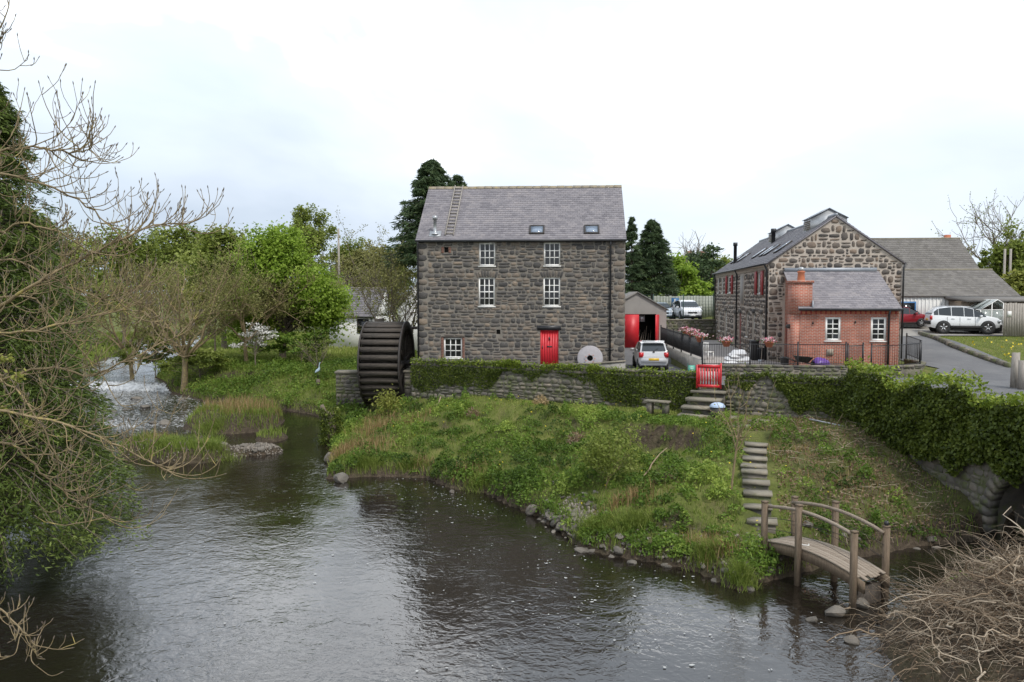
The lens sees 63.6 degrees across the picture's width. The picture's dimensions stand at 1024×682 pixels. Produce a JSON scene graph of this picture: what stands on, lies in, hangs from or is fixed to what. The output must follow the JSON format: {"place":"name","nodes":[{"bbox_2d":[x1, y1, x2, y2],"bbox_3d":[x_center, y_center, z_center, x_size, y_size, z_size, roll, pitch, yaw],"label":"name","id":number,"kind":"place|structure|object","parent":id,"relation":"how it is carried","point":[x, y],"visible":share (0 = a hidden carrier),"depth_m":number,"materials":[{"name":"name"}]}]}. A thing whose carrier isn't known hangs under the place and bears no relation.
{"place":"outdoors","nodes":[
{"label":"outdoors","id":0,"kind":"place"},
{"bbox_2d":[0,336,1023,681],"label":"river","id":1,"kind":"structure","parent":0,"point":[404,592],"depth_m":19.77,"materials":[{"name":"liquid"}]},
{"bbox_2d":[189,472,832,680],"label":"foam flecks","id":2,"kind":"object","parent":1,"relation":"on","point":[538,574],"visible":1,"depth_m":20.31,"materials":[{"name":"white liquid"}]},
{"bbox_2d":[825,605,845,616],"bbox_3d":[7.281,6.115,18.598,0.443,0.307,0.488,1,3,19],"label":"rock","id":3,"kind":"object","parent":1,"relation":"in","point":[833,611],"visible":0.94,"depth_m":18.44,"materials":[{"name":"grey stone"}]},
{"bbox_2d":[0,295,1023,681],"bbox_3d":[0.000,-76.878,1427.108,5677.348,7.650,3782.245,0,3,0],"label":"ground","id":4,"kind":"structure","parent":0,"point":[678,437],"depth_m":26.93,"materials":[{"name":"green plant"}]},
{"bbox_2d":[0,125,146,540],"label":"cypress tree","id":5,"kind":"object","parent":4,"relation":"on","point":[121,481],"visible":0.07,"depth_m":28.16,"materials":[{"name":"green plant"}]},
{"bbox_2d":[0,82,152,588],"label":"cypress tree","id":6,"kind":"object","parent":4,"relation":"on","point":[11,486],"visible":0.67,"depth_m":19.79,"materials":[{"name":"green plant"}]},
{"bbox_2d":[57,222,115,332],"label":"leafy tree","id":7,"kind":"object","parent":4,"relation":"on","point":[88,241],"visible":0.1,"depth_m":98.72,"materials":[{"name":"green plant"}]},
{"bbox_2d":[0,0,233,675],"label":"ash tree","id":8,"kind":"object","parent":4,"relation":"on","point":[46,277],"visible":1,"depth_m":10.51,"materials":[{"name":"brown plant"}]},
{"bbox_2d":[61,222,183,345],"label":"leafy tree","id":9,"kind":"object","parent":4,"relation":"on","point":[149,248],"visible":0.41,"depth_m":80.66,"materials":[{"name":"green plant"}]},
{"bbox_2d":[67,259,204,378],"bbox_3d":[-28.022,-1.220,58.636,11.462,9.212,10.199,0,3,0],"label":"willow tree","id":10,"kind":"object","parent":4,"relation":"on","point":[101,322],"visible":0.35,"depth_m":57.98,"materials":[{"name":"green plant"}]},
{"bbox_2d":[108,323,194,377],"bbox_3d":[-25.485,0.720,60.037,6.158,4.388,5.464,0,3,0],"label":"bramble bush","id":11,"kind":"object","parent":4,"relation":"on","point":[129,350],"visible":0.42,"depth_m":59.46,"materials":[{"name":"green plant"}]},
{"bbox_2d":[133,434,191,460],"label":"tussock","id":12,"kind":"object","parent":4,"relation":"on","point":[156,443],"visible":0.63,"depth_m":36.16,"materials":[{"name":"green plant"}]},
{"bbox_2d":[77,223,257,391],"bbox_3d":[-22.226,-2.219,54.447,10.405,11.183,9.754,0,3,0],"label":"willow tree","id":13,"kind":"object","parent":4,"relation":"on","point":[211,308],"visible":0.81,"depth_m":54.01,"materials":[{"name":"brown plant"}]},
{"bbox_2d":[136,221,218,333],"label":"leafy tree","id":14,"kind":"object","parent":4,"relation":"on","point":[165,236],"visible":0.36,"depth_m":93.34,"materials":[{"name":"green plant"}]},
{"bbox_2d":[152,347,233,380],"bbox_3d":[-21.230,1.630,55.147,5.128,2.581,2.872,0,3,0],"label":"bramble bush","id":15,"kind":"object","parent":4,"relation":"on","point":[204,360],"visible":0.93,"depth_m":54.60,"materials":[{"name":"green plant"}]},
{"bbox_2d":[177,283,227,350],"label":"leafy tree","id":16,"kind":"object","parent":4,"relation":"on","point":[202,298],"visible":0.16,"depth_m":65.75,"materials":[{"name":"green plant"}]},
{"bbox_2d":[169,437,245,463],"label":"tussock","id":17,"kind":"object","parent":4,"relation":"on","point":[212,444],"visible":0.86,"depth_m":35.81,"materials":[{"name":"green plant"}]},
{"bbox_2d":[183,410,237,434],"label":"tussock","id":18,"kind":"object","parent":4,"relation":"on","point":[203,431],"visible":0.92,"depth_m":42.24,"materials":[{"name":"green plant"}]},
{"bbox_2d":[171,222,250,348],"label":"maple tree","id":19,"kind":"object","parent":4,"relation":"on","point":[220,236],"visible":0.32,"depth_m":72.26,"materials":[{"name":"green plant"}]},
{"bbox_2d":[184,252,318,360],"bbox_3d":[-18.366,-2.378,58.353,8.811,8.393,9.202,-2,4,-28],"label":"willow tree","id":20,"kind":"object","parent":4,"relation":"on","point":[257,305],"visible":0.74,"depth_m":58.02,"materials":[{"name":"green plant"}]},
{"bbox_2d":[229,322,278,364],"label":"blossom tree","id":21,"kind":"object","parent":4,"relation":"on","point":[258,341],"visible":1,"depth_m":56.23,"materials":[{"name":"white plant"}]},
{"bbox_2d":[201,215,359,357],"bbox_3d":[-16.961,-3.868,61.762,12.004,11.068,9.087,0,3,0],"label":"maple tree","id":22,"kind":"object","parent":4,"relation":"on","point":[281,251],"visible":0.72,"depth_m":60.38,"materials":[{"name":"green plant"}]},
{"bbox_2d":[158,356,416,429],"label":"bank herbs","id":23,"kind":"object","parent":4,"relation":"on","point":[279,363],"visible":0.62,"depth_m":52.54,"materials":[{"name":"green plant"}]},
{"bbox_2d":[250,329,335,360],"bbox_3d":[-15.398,0.487,57.595,6.208,2.726,3.535,0,3,0],"label":"bramble bush","id":24,"kind":"object","parent":4,"relation":"on","point":[283,338],"visible":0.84,"depth_m":57.85,"materials":[{"name":"green plant"}]},
{"bbox_2d":[290,330,333,368],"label":"bare shrub","id":25,"kind":"object","parent":4,"relation":"on","point":[323,353],"visible":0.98,"depth_m":53.02,"materials":[{"name":"green plant"}]},
{"bbox_2d":[289,202,344,327],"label":"leafy tree","id":26,"kind":"object","parent":4,"relation":"on","point":[304,217],"visible":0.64,"depth_m":109.91,"materials":[{"name":"green plant"}]},
{"bbox_2d":[316,404,343,444],"bbox_3d":[-8.743,4.109,39.798,1.332,2.112,1.363,2,4,30],"label":"ivy stump","id":27,"kind":"object","parent":4,"relation":"on","point":[330,428],"visible":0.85,"depth_m":39.51,"materials":[{"name":"green plant"}]},
{"bbox_2d":[317,236,379,284],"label":"leafy tree","id":28,"kind":"object","parent":4,"relation":"on","point":[343,247],"visible":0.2,"depth_m":116.25,"materials":[{"name":"green plant"}]},
{"bbox_2d":[334,370,367,407],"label":"pit wall","id":29,"kind":"structure","parent":4,"relation":"on","point":[347,386],"depth_m":46.41,"materials":[{"name":"stone"}]},
{"bbox_2d":[329,287,395,347],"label":"cottage","id":30,"kind":"structure","parent":4,"relation":"on","point":[352,338],"depth_m":75.70,"materials":[{"name":"stone"}]},
{"bbox_2d":[343,452,389,472],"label":"tussock","id":31,"kind":"object","parent":4,"relation":"on","point":[364,464],"visible":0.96,"depth_m":32.93,"materials":[{"name":"green plant"}]},
{"bbox_2d":[321,239,414,305],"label":"leafy tree","id":32,"kind":"object","parent":4,"relation":"on","point":[349,262],"visible":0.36,"depth_m":107.86,"materials":[{"name":"green plant"}]},
{"bbox_2d":[320,210,416,334],"bbox_3d":[-8.355,-3.744,57.506,8.718,11.192,11.445,0,3,0],"label":"willow tree","id":33,"kind":"object","parent":4,"relation":"on","point":[373,283],"visible":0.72,"depth_m":55.95,"materials":[{"name":"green plant"}]},
{"bbox_2d":[355,262,416,332],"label":"willow tree","id":34,"kind":"object","parent":4,"relation":"on","point":[396,290],"visible":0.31,"depth_m":58.30,"materials":[{"name":"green plant"}]},
{"bbox_2d":[368,384,406,417],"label":"sapling","id":35,"kind":"object","parent":4,"relation":"on","point":[388,404],"visible":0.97,"depth_m":40.64,"materials":[{"name":"green plant"}]},
{"bbox_2d":[398,284,416,349],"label":"white gable","id":36,"kind":"structure","parent":4,"relation":"on","point":[414,334],"depth_m":70.00,"materials":[{"name":"paint"}]},
{"bbox_2d":[403,366,411,401],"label":"wheel pier","id":37,"kind":"structure","parent":4,"relation":"on","point":[406,371],"depth_m":44.19,"materials":[{"name":"stone"}]},
{"bbox_2d":[357,321,414,403],"bbox_3d":[-6.700,1.198,45.727,3.400,4.600,4.600,0,3,4],"label":"water wheel","id":38,"kind":"object","parent":37,"relation":"on","point":[385,352],"visible":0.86,"depth_m":43.96,"materials":[{"name":"wood"}]},
{"bbox_2d":[391,455,431,472],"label":"tussock","id":39,"kind":"object","parent":4,"relation":"on","point":[409,464],"visible":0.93,"depth_m":32.84,"materials":[{"name":"green plant"}]},
{"bbox_2d":[381,158,451,270],"bbox_3d":[-5.503,-6.048,57.789,7.450,13.550,7.253,0,3,0],"label":"spruce tree","id":40,"kind":"object","parent":4,"relation":"on","point":[431,172],"visible":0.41,"depth_m":56.50,"materials":[{"name":"green plant"}]},
{"bbox_2d":[124,437,784,575],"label":"shore gravel","id":41,"kind":"structure","parent":4,"relation":"on","point":[266,445],"depth_m":25.61,"materials":[{"name":"grey gravel"}]},
{"bbox_2d":[458,464,499,493],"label":"tussock","id":42,"kind":"object","parent":4,"relation":"on","point":[480,481],"visible":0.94,"depth_m":30.23,"materials":[{"name":"green plant"}]},
{"bbox_2d":[125,393,903,571],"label":"dead reeds","id":43,"kind":"object","parent":4,"relation":"on","point":[380,425],"visible":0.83,"depth_m":34.13,"materials":[{"name":"beige plant"}]},
{"bbox_2d":[415,185,626,364],"bbox_3d":[0.702,-2.474,47.115,10.950,12.816,8.777,0,3,4],"label":"stone mill","id":44,"kind":"object","parent":4,"relation":"on","point":[531,274],"visible":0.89,"depth_m":43.11,"materials":[{"name":"grey stone"}]},
{"bbox_2d":[443,338,462,358],"bbox_3d":[-3.097,0.389,43.399,1.050,1.120,0.170,0,3,4],"label":"window","id":45,"kind":"structure","parent":44,"relation":"in","point":[452,346],"depth_m":43.44,"materials":[{"name":"white paint"}]},
{"bbox_2d":[478,243,495,266],"bbox_3d":[-1.291,-4.487,43.001,0.930,1.260,0.170,0,3,4],"label":"window","id":46,"kind":"structure","parent":44,"relation":"in","point":[486,250],"depth_m":43.04,"materials":[{"name":"white paint"}]},
{"bbox_2d":[478,278,495,306],"bbox_3d":[-1.316,-2.535,43.114,0.940,1.550,0.170,0,3,4],"label":"window","id":47,"kind":"structure","parent":44,"relation":"in","point":[486,285],"depth_m":43.15,"materials":[{"name":"white paint"}]},
{"bbox_2d":[540,330,558,364],"bbox_3d":[1.956,0.470,43.113,0.950,2.090,0.110,0,3,4],"label":"door","id":48,"kind":"structure","parent":44,"relation":"in","point":[549,339],"depth_m":43.08,"materials":[{"name":"red paint"}]},
{"bbox_2d":[542,277,560,306],"bbox_3d":[2.066,-2.522,42.886,0.960,1.550,0.170,0,3,4],"label":"window","id":49,"kind":"structure","parent":44,"relation":"in","point":[551,285],"depth_m":42.93,"materials":[{"name":"white paint"}]},
{"bbox_2d":[543,242,560,266],"bbox_3d":[2.082,-4.474,42.774,0.940,1.260,0.170,0,3,4],"label":"window","id":50,"kind":"structure","parent":44,"relation":"in","point":[551,249],"depth_m":42.81,"materials":[{"name":"white paint"}]},
{"bbox_2d":[557,360,625,367],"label":"planter wall","id":51,"kind":"structure","parent":4,"relation":"on","point":[620,363],"depth_m":40.02,"materials":[{"name":"stone"}]},
{"bbox_2d":[567,506,622,544],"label":"tussock","id":52,"kind":"object","parent":4,"relation":"on","point":[605,519],"visible":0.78,"depth_m":23.88,"materials":[{"name":"green plant"}]},
{"bbox_2d":[574,406,648,488],"bbox_3d":[3.286,3.511,26.682,2.471,2.866,2.768,1,3,18],"label":"sapling","id":53,"kind":"object","parent":4,"relation":"on","point":[612,453],"visible":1,"depth_m":26.39,"materials":[{"name":"green plant"}]},
{"bbox_2d":[411,358,846,419],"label":"garden wall","id":54,"kind":"structure","parent":4,"relation":"on","point":[553,385],"depth_m":37.56,"materials":[{"name":"stone"}]},
{"bbox_2d":[410,355,599,392],"bbox_3d":[-0.631,1.784,39.871,10.783,2.044,0.302,2,4,31],"label":"ivy","id":55,"kind":"object","parent":54,"relation":"attached to","point":[458,371],"visible":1,"depth_m":40.56,"materials":[{"name":"green plant"}]},
{"bbox_2d":[586,363,697,411],"bbox_3d":[5.625,2.115,36.202,5.175,2.162,0.453,2,4,27],"label":"ivy","id":56,"kind":"object","parent":54,"relation":"attached to","point":[641,391],"visible":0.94,"depth_m":36.06,"materials":[{"name":"green plant"}]},
{"bbox_2d":[724,370,851,420],"bbox_3d":[11.136,2.218,33.474,5.038,2.077,0.359,2,4,27],"label":"ivy","id":57,"kind":"object","parent":54,"relation":"attached to","point":[816,401],"visible":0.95,"depth_m":33.07,"materials":[{"name":"green plant"}]},
{"bbox_2d":[602,499,661,539],"bbox_3d":[3.399,5.037,23.642,2.268,1.074,1.644,0,3,0],"label":"tussock","id":58,"kind":"object","parent":4,"relation":"on","point":[632,518],"visible":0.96,"depth_m":23.57,"materials":[{"name":"green plant"}]},
{"bbox_2d":[625,217,652,298],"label":"spruce tree","id":59,"kind":"object","parent":4,"relation":"on","point":[632,262],"visible":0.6,"depth_m":75.19,"materials":[{"name":"green plant"}]},
{"bbox_2d":[625,218,682,299],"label":"spruce tree","id":60,"kind":"object","parent":4,"relation":"on","point":[654,248],"visible":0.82,"depth_m":76.70,"materials":[{"name":"green plant"}]},
{"bbox_2d":[644,399,670,414],"bbox_3d":[6.105,2.772,34.607,1.068,0.610,0.411,2,4,30],"label":"stone bench","id":61,"kind":"object","parent":4,"relation":"on","point":[650,405],"visible":0.81,"depth_m":34.48,"materials":[{"name":"grey stone"}]},
{"bbox_2d":[327,387,1004,580],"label":"bank herbs","id":62,"kind":"object","parent":4,"relation":"on","point":[516,475],"visible":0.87,"depth_m":28.64,"materials":[{"name":"green plant"}]},
{"bbox_2d":[646,296,712,316],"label":"back fence","id":63,"kind":"object","parent":4,"relation":"on","point":[704,301],"visible":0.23,"depth_m":81.89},
{"bbox_2d":[650,247,713,295],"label":"leafy tree","id":64,"kind":"object","parent":4,"relation":"on","point":[688,277],"visible":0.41,"depth_m":90.04,"materials":[{"name":"green plant"}]},
{"bbox_2d":[665,344,705,370],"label":"lane wall","id":65,"kind":"structure","parent":4,"relation":"on","point":[682,357],"depth_m":43.10,"materials":[{"name":"concrete"}]},
{"bbox_2d":[660,325,702,359],"bbox_3d":[9.111,0.009,45.324,0.168,1.320,12.594,0,3,1],"label":"side railing","id":66,"kind":"object","parent":65,"relation":"on","point":[681,341],"visible":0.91,"depth_m":43.99,"materials":[{"name":"black metal"}]},
{"bbox_2d":[666,319,715,333],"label":"car park wall","id":67,"kind":"structure","parent":4,"relation":"on","point":[705,326],"depth_m":65.62,"materials":[{"name":"stone"}]},
{"bbox_2d":[677,389,726,417],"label":"garden steps","id":68,"kind":"structure","parent":4,"relation":"on","point":[705,398],"depth_m":34.23,"materials":[{"name":"stone"}]},
{"bbox_2d":[696,363,721,388],"bbox_3d":[8.273,1.452,34.688,1.040,1.080,0.081,1,3,19],"label":"barrier","id":69,"kind":"object","parent":68,"relation":"on","point":[704,376],"visible":0.98,"depth_m":34.67,"materials":[{"name":"red paint"}]},
{"bbox_2d":[680,242,726,295],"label":"leafy tree","id":70,"kind":"object","parent":4,"relation":"on","point":[704,267],"visible":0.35,"depth_m":94.36,"materials":[{"name":"green plant"}]},
{"bbox_2d":[680,532,740,572],"bbox_3d":[5.226,5.526,21.709,1.922,1.074,1.572,0,3,0],"label":"tussock","id":71,"kind":"object","parent":4,"relation":"on","point":[707,543],"visible":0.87,"depth_m":21.54,"materials":[{"name":"green plant"}]},
{"bbox_2d":[719,550,763,592],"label":"tussock","id":72,"kind":"object","parent":4,"relation":"on","point":[738,568],"visible":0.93,"depth_m":20.29,"materials":[{"name":"green plant"}]},
{"bbox_2d":[694,360,799,488],"bbox_3d":[6.992,2.544,24.384,2.898,4.080,2.054,2,4,37],"label":"sapling","id":73,"kind":"object","parent":4,"relation":"on","point":[736,449],"visible":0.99,"depth_m":24.40,"materials":[{"name":"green plant"}]},
{"bbox_2d":[740,441,777,533],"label":"stone steps","id":74,"kind":"structure","parent":4,"relation":"on","point":[756,467],"depth_m":25.19,"materials":[{"name":"grey stone"}]},
{"bbox_2d":[712,208,906,367],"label":"stone house","id":75,"kind":"structure","parent":4,"relation":"on","point":[829,276],"depth_m":43.55,"materials":[{"name":"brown stone"}]},
{"bbox_2d":[761,495,890,608],"bbox_3d":[7.633,5.210,20.482,1.200,2.383,3.305,-2,4,-28],"label":"footbridge","id":76,"kind":"object","parent":4,"relation":"on","point":[836,561],"visible":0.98,"depth_m":19.97,"materials":[{"name":"wood"}]},
{"bbox_2d":[698,406,964,543],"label":"dead stalks","id":77,"kind":"object","parent":4,"relation":"on","point":[847,466],"visible":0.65,"depth_m":27.01,"materials":[{"name":"beige plant"}]},
{"bbox_2d":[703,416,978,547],"bbox_3d":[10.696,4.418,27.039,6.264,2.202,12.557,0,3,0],"label":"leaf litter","id":78,"kind":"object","parent":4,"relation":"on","point":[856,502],"visible":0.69,"depth_m":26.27,"materials":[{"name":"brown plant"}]},
{"bbox_2d":[819,505,1023,681],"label":"brush heap","id":79,"kind":"object","parent":4,"relation":"on","point":[1008,576],"visible":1,"depth_m":15.91,"materials":[{"name":"brown plant"}]},
{"bbox_2d":[871,235,979,268],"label":"roofed store","id":80,"kind":"structure","parent":4,"relation":"on","point":[947,252],"depth_m":66.24,"materials":[{"name":"tile"}]},
{"bbox_2d":[852,376,1023,532],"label":"culvert wall","id":81,"kind":"structure","parent":4,"relation":"on","point":[989,494],"depth_m":25.03,"materials":[{"name":"stone"}]},
{"bbox_2d":[840,356,1023,488],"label":"ivy","id":82,"kind":"object","parent":81,"relation":"attached to","point":[973,436],"visible":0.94,"depth_m":26.47,"materials":[{"name":"green plant"}]},
{"bbox_2d":[901,269,1019,326],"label":"workshop","id":83,"kind":"structure","parent":4,"relation":"on","point":[925,290],"depth_m":58.81,"materials":[{"name":"tile"}]},
{"bbox_2d":[918,331,1010,367],"bbox_3d":[25.418,0.380,47.703,1.078,1.427,11.968,0,3,6],"label":"lawn edging","id":84,"kind":"object","parent":4,"relation":"on","point":[969,351],"visible":0.75,"depth_m":45.24,"materials":[{"name":"stone"}]},
{"bbox_2d":[931,190,1023,267],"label":"bare tree","id":85,"kind":"object","parent":4,"relation":"on","point":[994,237],"visible":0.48,"depth_m":87.70,"materials":[{"name":"brown plant"}]},
{"bbox_2d":[979,216,1023,278],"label":"leafy tree","id":86,"kind":"object","parent":4,"relation":"on","point":[996,256],"visible":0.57,"depth_m":83.22,"materials":[{"name":"green plant"}]},
{"bbox_2d":[1001,269,1023,295],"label":"leafy tree","id":87,"kind":"object","parent":4,"relation":"on","point":[1015,281],"visible":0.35,"depth_m":61.42,"materials":[{"name":"green plant"}]},
{"bbox_2d":[1003,303,1023,335],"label":"board fence","id":88,"kind":"object","parent":4,"relation":"on","point":[1013,312],"visible":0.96,"depth_m":51.35,"materials":[{"name":"white paint"}]},
{"bbox_2d":[0,0,1023,295],"label":"sky","id":89,"kind":"structure","parent":0,"point":[729,121],"materials":[{"name":"white"}]},
{"bbox_2d":[624,348,685,370],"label":"lane","id":90,"kind":"structure","parent":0,"point":[628,353],"depth_m":46.13,"materials":[{"name":"grey asphalt"}]},
{"bbox_2d":[624,292,668,347],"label":"garage","id":91,"kind":"structure","parent":90,"relation":"on","point":[645,317],"depth_m":53.47,"materials":[{"name":"paint"}]},
{"bbox_2d":[624,315,638,347],"bbox_3d":[7.759,-0.644,53.510,0.920,2.140,0.060,0,3,3],"label":"door leaf","id":92,"kind":"structure","parent":91,"relation":"in","point":[631,321],"depth_m":53.47,"materials":[{"name":"red paint"}]},
{"bbox_2d":[630,340,668,369],"bbox_3d":[7.235,0.683,43.299,1.891,1.545,3.545,0,3,3],"label":"parked car","id":93,"kind":"object","parent":90,"relation":"on","point":[651,353],"visible":0.95,"depth_m":41.70,"materials":[{"name":"silver metal"}]},
{"bbox_2d":[667,340,779,364],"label":"patio","id":94,"kind":"structure","parent":0,"point":[718,352],"depth_m":49.57,"materials":[{"name":"grey concrete"}]},
{"bbox_2d":[703,377,1022,402],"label":"yard","id":95,"kind":"structure","parent":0,"point":[978,393],"depth_m":32.92,"materials":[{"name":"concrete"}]},
{"bbox_2d":[577,346,602,362],"bbox_3d":[4.028,0.894,42.611,1.320,1.310,0.475,0,3,4],"label":"millstone","id":96,"kind":"object","parent":95,"relation":"on","point":[589,354],"visible":0.78,"depth_m":42.56,"materials":[{"name":"stone"}]},
{"bbox_2d":[706,359,925,376],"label":"kerb wall","id":97,"kind":"structure","parent":95,"relation":"on","point":[837,370],"depth_m":38.76,"materials":[{"name":"stone"}]},
{"bbox_2d":[702,341,846,364],"bbox_3d":[12.325,0.676,38.850,6.747,1.320,0.091,0,3,3],"label":"front railing","id":98,"kind":"object","parent":97,"relation":"on","point":[797,344],"visible":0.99,"depth_m":38.84,"materials":[{"name":"black metal"}]},
{"bbox_2d":[870,333,921,364],"bbox_3d":[19.115,0.540,40.104,1.550,1.650,5.222,3,4,42],"label":"curved railing","id":99,"kind":"object","parent":97,"relation":"on","point":[915,349],"visible":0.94,"depth_m":39.12,"materials":[{"name":"black metal"}]},
{"bbox_2d":[1017,360,1023,389],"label":"gate post","id":100,"kind":"object","parent":95,"relation":"on","point":[1020,384],"visible":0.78,"depth_m":33.47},
{"bbox_2d":[886,336,1023,395],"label":"road","id":101,"kind":"structure","parent":0,"point":[942,357],"depth_m":42.55,"materials":[{"name":"grey asphalt"}]},
{"bbox_2d":[1010,352,1019,387],"bbox_3d":[20.811,1.213,34.121,0.285,1.516,0.259,0,3,0],"label":"gate post","id":102,"kind":"object","parent":101,"relation":"on","point":[1015,358],"visible":0.71,"depth_m":34.03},
{"bbox_2d":[900,327,1013,335],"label":"forecourt","id":103,"kind":"structure","parent":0,"point":[911,331],"depth_m":54.47,"materials":[{"name":"grey asphalt"}]},
{"bbox_2d":[901,306,924,326],"bbox_3d":[26.846,-1.725,57.495,4.005,1.425,2.040,0,3,2],"label":"parked car","id":104,"kind":"object","parent":103,"relation":"on","point":[911,316],"visible":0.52,"depth_m":56.67,"materials":[{"name":"red paint"}]},
{"bbox_2d":[923,306,1001,334],"bbox_3d":[29.433,-1.384,54.004,4.314,1.816,2.220,1,3,13],"label":"parked car","id":105,"kind":"object","parent":103,"relation":"on","point":[943,319],"visible":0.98,"depth_m":53.27,"materials":[{"name":"white paint"}]},
{"bbox_2d":[944,296,1023,320],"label":"lean to shed","id":106,"kind":"object","parent":103,"relation":"on","point":[969,301],"visible":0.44,"depth_m":55.94,"materials":[{"name":"metal"}]},
{"bbox_2d":[969,299,1013,331],"bbox_3d":[31.386,-1.702,54.591,2.260,2.130,2.460,0,3,0],"label":"greenhouse","id":107,"kind":"object","parent":103,"relation":"on","point":[996,306],"visible":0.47,"depth_m":53.47,"materials":[{"name":"white paint"}]},
{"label":"car park","id":108,"kind":"structure","parent":0,"visible":0},
{"bbox_2d":[672,300,702,318],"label":"parked car","id":109,"kind":"object","parent":108,"relation":"on","point":[688,314],"visible":0.81,"depth_m":70.26,"materials":[{"name":"white paint"}]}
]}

